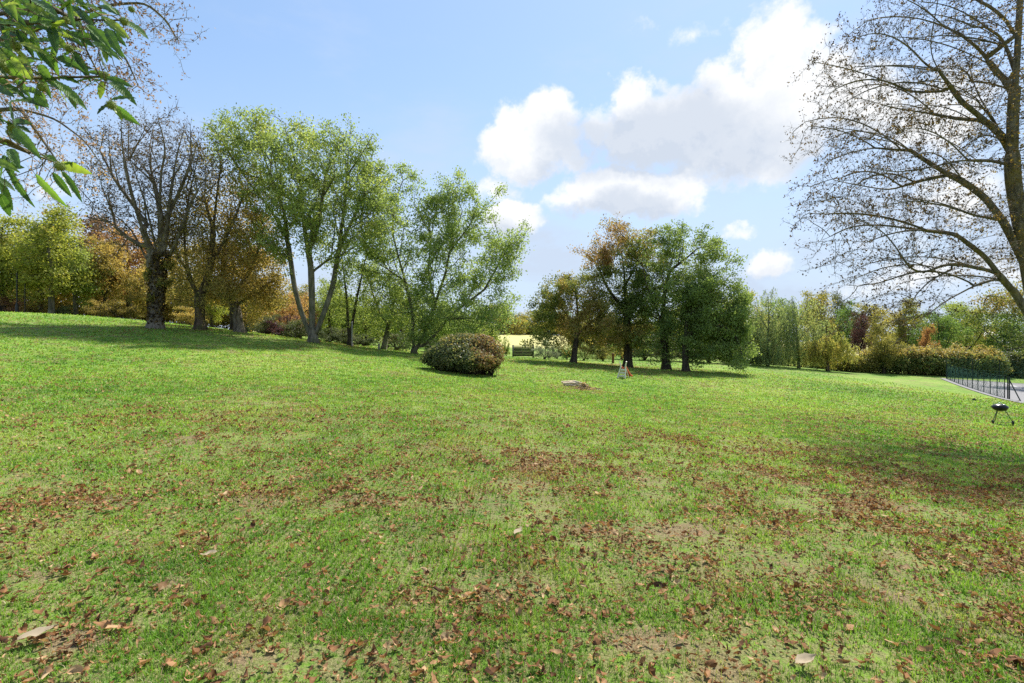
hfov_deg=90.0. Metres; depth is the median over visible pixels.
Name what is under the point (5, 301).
shrub
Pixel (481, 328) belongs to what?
shrub
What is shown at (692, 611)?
fallen leaves
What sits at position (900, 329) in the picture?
tree
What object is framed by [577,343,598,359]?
shrub
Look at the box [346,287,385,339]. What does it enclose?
tree
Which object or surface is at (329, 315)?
tree
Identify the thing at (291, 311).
shrub
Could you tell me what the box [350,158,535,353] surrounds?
willow tree
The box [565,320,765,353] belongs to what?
hedge
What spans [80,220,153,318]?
tree
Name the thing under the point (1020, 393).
court surface
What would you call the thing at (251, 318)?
chestnut tree
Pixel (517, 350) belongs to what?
timber barrier
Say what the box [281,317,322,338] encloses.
shrub
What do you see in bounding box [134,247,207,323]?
tree
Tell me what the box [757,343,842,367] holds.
hedge
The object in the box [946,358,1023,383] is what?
wire fence
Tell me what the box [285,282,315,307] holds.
tree
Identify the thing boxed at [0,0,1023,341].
sky
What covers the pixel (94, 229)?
tree
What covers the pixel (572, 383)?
rock
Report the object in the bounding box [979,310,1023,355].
tree
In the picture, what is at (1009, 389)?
gate post frame
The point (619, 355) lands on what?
shrub
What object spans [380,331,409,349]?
shrub
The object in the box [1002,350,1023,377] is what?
hedge
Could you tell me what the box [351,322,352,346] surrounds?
post
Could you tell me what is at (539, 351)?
shrub
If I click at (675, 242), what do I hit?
oak tree
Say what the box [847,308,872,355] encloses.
tree
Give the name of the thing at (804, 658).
fallen leaf
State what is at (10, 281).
tree
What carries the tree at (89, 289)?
on the ground at (900, 378)
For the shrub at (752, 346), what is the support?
on the ground at (900, 378)
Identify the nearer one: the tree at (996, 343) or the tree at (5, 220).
the tree at (5, 220)
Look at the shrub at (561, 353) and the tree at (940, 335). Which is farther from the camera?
the tree at (940, 335)
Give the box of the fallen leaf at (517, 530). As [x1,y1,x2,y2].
[514,527,521,533]
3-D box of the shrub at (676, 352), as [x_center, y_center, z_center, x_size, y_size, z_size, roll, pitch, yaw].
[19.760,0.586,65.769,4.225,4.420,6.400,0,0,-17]
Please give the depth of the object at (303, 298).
58.69 m
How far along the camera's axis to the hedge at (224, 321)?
72.81 m
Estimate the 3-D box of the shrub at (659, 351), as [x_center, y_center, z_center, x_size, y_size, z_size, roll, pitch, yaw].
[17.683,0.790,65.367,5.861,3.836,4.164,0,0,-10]
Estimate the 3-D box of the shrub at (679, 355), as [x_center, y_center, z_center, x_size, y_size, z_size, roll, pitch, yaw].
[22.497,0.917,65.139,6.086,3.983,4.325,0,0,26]
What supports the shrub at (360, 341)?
on the ground at (900, 378)
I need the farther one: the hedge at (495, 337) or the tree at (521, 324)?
the tree at (521, 324)
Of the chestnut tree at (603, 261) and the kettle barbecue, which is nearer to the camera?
the kettle barbecue
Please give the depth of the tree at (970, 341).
83.28 m
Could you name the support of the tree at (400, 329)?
on the ground at (900, 378)
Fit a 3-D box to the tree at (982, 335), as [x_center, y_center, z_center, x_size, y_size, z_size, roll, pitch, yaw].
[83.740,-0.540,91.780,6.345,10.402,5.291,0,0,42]
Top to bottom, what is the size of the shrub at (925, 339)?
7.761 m
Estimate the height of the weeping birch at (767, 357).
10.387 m
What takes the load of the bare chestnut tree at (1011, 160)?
on the ground at (900, 378)
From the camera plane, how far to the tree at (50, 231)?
56.22 m
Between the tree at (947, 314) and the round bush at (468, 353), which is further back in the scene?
the tree at (947, 314)
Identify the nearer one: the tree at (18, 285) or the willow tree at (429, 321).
the willow tree at (429, 321)
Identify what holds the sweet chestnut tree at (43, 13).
on the ground at (900, 378)
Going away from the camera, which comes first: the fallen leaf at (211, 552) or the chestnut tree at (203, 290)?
the fallen leaf at (211, 552)
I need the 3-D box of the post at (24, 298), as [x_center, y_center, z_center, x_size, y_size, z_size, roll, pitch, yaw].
[-54.217,-4.597,57.000,0.115,3.670,0.109,0,0,0]
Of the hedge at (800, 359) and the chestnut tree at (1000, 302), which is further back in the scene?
the hedge at (800, 359)
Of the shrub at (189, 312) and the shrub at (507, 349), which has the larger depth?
the shrub at (507, 349)
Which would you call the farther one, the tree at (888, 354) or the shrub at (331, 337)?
the tree at (888, 354)
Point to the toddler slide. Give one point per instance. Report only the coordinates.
(626, 372)
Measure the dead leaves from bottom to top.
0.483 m
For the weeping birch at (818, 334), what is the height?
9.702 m
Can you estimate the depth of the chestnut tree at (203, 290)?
38.45 m
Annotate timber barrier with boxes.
[512,345,533,357]
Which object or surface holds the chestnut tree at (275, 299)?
on the ground at (900, 378)
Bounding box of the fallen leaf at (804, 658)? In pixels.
[794,653,816,662]
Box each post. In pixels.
[15,272,18,311]
[24,284,25,312]
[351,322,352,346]
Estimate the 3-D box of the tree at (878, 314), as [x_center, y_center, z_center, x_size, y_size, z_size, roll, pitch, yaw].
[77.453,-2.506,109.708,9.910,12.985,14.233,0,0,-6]
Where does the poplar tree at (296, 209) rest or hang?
on the ground at (900, 378)
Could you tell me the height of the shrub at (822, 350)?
5.182 m
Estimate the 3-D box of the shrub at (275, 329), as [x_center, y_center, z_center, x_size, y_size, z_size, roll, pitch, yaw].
[-20.815,-1.410,49.180,4.176,2.404,5.877,0,0,18]
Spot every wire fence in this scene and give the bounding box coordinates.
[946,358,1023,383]
[947,365,1004,397]
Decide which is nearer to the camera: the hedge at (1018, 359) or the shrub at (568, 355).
the shrub at (568, 355)
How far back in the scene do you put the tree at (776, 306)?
99.15 m
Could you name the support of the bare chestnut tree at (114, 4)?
on the ground at (900, 378)
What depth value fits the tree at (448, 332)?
65.25 m
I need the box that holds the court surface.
[941,378,1023,402]
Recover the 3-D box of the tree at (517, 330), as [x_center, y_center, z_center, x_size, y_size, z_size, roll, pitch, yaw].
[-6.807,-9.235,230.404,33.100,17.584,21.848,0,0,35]
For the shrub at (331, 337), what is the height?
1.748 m
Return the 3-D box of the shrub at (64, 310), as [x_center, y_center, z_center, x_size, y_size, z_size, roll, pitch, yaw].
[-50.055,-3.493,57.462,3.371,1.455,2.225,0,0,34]
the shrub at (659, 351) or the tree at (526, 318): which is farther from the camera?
the tree at (526, 318)
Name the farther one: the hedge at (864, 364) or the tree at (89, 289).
the hedge at (864, 364)
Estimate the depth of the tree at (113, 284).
61.48 m
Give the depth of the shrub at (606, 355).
60.67 m
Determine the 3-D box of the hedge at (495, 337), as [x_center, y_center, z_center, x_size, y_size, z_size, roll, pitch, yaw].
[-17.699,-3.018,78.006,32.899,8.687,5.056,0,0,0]
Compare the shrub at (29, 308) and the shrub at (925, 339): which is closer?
the shrub at (29, 308)
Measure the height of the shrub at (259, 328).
2.425 m
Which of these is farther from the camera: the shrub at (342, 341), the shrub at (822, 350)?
the shrub at (822, 350)
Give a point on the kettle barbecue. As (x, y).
(1000, 407)
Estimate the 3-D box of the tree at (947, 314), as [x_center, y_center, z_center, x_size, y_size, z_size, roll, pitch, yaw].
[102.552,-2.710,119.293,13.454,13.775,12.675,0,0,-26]
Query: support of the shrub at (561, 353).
on the ground at (900, 378)
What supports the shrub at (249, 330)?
on the ground at (900, 378)
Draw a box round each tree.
[0,0,148,216]
[0,0,215,214]
[0,202,99,313]
[0,203,94,312]
[0,211,47,311]
[4,227,53,302]
[35,218,120,314]
[64,94,234,328]
[68,212,135,315]
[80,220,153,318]
[80,230,137,316]
[113,259,175,313]
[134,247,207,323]
[139,122,276,329]
[168,238,288,330]
[174,173,295,332]
[193,102,407,343]
[198,273,229,327]
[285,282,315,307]
[303,240,390,345]
[315,275,345,333]
[344,245,428,349]
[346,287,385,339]
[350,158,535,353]
[381,292,428,338]
[430,294,467,335]
[459,305,515,333]
[483,301,530,334]
[507,314,537,334]
[519,269,618,362]
[519,309,573,334]
[568,212,671,366]
[613,219,754,369]
[649,269,761,372]
[743,289,769,332]
[755,297,804,343]
[782,0,1023,346]
[795,287,843,343]
[821,289,850,332]
[827,299,861,353]
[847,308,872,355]
[849,300,894,349]
[862,318,908,373]
[878,297,928,357]
[893,308,945,348]
[905,307,974,348]
[926,301,970,341]
[929,301,1012,350]
[952,275,1023,354]
[959,318,997,349]
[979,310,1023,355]
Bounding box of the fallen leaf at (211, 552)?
[200,550,218,554]
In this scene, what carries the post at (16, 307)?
on the ground at (900, 378)
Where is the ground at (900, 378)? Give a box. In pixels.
[0,312,1023,682]
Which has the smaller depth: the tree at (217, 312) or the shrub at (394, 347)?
the shrub at (394, 347)
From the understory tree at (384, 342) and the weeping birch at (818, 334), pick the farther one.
the weeping birch at (818, 334)
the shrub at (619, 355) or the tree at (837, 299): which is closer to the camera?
the shrub at (619, 355)
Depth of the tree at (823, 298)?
80.96 m
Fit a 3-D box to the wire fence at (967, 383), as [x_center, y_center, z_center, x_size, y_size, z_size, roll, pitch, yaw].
[46.071,3.797,51.508,0.402,2.184,24.883,0,0,32]
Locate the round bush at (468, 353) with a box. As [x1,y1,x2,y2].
[418,331,506,375]
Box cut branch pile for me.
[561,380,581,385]
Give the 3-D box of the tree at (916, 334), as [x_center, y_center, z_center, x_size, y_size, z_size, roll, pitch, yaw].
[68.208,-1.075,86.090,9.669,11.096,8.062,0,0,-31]
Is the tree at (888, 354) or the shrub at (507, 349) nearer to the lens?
the shrub at (507, 349)
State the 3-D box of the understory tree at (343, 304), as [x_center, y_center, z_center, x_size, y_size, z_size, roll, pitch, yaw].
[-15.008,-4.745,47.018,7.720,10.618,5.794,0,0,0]
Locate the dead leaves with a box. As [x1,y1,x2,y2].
[573,382,599,390]
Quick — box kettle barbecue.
[991,402,1014,424]
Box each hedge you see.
[6,283,139,319]
[122,286,308,332]
[302,296,499,344]
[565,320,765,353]
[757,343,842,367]
[829,354,879,372]
[859,341,1014,377]
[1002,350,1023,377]
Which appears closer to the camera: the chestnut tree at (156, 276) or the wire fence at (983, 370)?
the chestnut tree at (156, 276)
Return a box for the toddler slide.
[617,361,632,378]
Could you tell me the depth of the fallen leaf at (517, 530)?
4.63 m
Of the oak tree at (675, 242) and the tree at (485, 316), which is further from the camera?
the tree at (485, 316)
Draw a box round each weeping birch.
[742,287,802,365]
[771,296,839,367]
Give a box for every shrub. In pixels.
[0,294,28,311]
[13,300,59,313]
[54,305,74,313]
[79,299,144,318]
[169,305,208,325]
[246,319,263,331]
[248,312,284,333]
[258,292,308,335]
[261,314,316,336]
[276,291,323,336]
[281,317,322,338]
[318,327,346,341]
[330,328,356,343]
[345,333,376,345]
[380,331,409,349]
[418,334,435,350]
[462,317,491,334]
[500,338,510,355]
[531,340,560,358]
[551,343,566,358]
[562,344,572,359]
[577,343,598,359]
[595,346,617,360]
[609,342,633,358]
[632,336,671,359]
[649,332,678,360]
[674,343,705,359]
[741,333,766,364]
[797,332,863,370]
[918,322,939,361]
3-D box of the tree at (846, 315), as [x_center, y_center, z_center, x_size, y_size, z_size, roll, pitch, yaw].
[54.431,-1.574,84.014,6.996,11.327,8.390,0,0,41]
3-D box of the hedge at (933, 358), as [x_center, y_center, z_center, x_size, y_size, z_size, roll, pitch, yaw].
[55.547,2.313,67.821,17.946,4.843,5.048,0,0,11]
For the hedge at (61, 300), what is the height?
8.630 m
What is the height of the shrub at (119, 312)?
2.404 m
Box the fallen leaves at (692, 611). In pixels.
[0,315,1023,682]
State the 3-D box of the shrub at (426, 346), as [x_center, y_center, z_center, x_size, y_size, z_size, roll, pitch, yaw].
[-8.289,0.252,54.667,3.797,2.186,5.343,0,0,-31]
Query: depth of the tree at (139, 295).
60.87 m
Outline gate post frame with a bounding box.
[1007,377,1020,400]
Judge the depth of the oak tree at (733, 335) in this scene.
45.12 m
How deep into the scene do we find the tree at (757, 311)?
70.44 m

